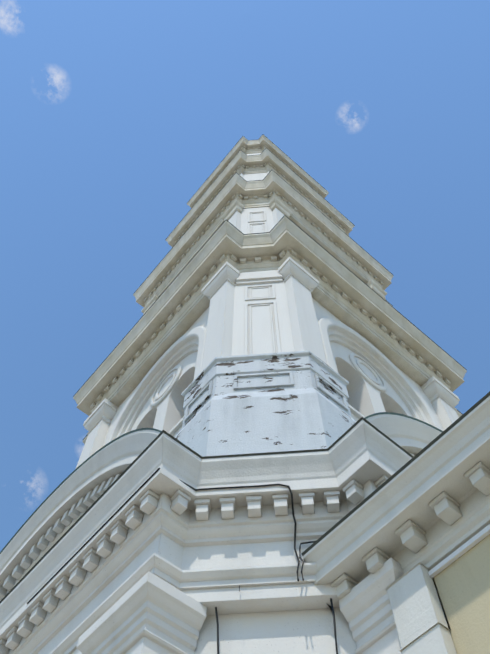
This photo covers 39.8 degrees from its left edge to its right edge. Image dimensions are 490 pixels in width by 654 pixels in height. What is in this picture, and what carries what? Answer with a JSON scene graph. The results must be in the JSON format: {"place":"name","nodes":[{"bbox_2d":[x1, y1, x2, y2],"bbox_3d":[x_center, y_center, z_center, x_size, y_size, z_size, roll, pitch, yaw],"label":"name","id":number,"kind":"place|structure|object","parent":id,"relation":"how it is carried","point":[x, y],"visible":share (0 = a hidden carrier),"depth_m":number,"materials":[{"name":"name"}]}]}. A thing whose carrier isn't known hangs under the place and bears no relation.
{"place":"outdoors","nodes":[
{"label":"outdoors","id":0,"kind":"place"},
{"bbox_2d":[0,0,489,551],"label":"sky","id":1,"kind":"structure","parent":0,"point":[114,114],"materials":[{"name":"blue"}]},
{"label":"ground","id":2,"kind":"structure","parent":0,"visible":0},
{"bbox_2d":[0,412,442,653],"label":"tower lower tier","id":3,"kind":"object","parent":2,"relation":"on","point":[164,560],"visible":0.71,"depth_m":5.41,"materials":[{"name":"paint"}]},
{"bbox_2d":[27,468,337,653],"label":"cables","id":4,"kind":"object","parent":3,"relation":"attached to","point":[140,487],"visible":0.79,"depth_m":5.48,"materials":[{"name":"black plastic"}]},
{"bbox_2d":[73,215,466,467],"bbox_3d":[0.511,3.274,10.953,6.624,7.750,6.624,38,-70,-16],"label":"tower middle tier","id":5,"kind":"object","parent":3,"relation":"on","point":[285,333],"visible":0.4,"depth_m":11.78,"materials":[{"name":"white paint"}]},
{"bbox_2d":[133,134,392,314],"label":"tower upper tiers","id":6,"kind":"object","parent":5,"relation":"on","point":[263,183],"visible":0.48,"depth_m":18.48,"materials":[{"name":"white paint"}]},
{"bbox_2d":[301,392,489,653],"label":"yellow church wing","id":7,"kind":"structure","parent":2,"relation":"on","point":[422,517],"depth_m":4.47,"materials":[{"name":"paint"}]}
]}

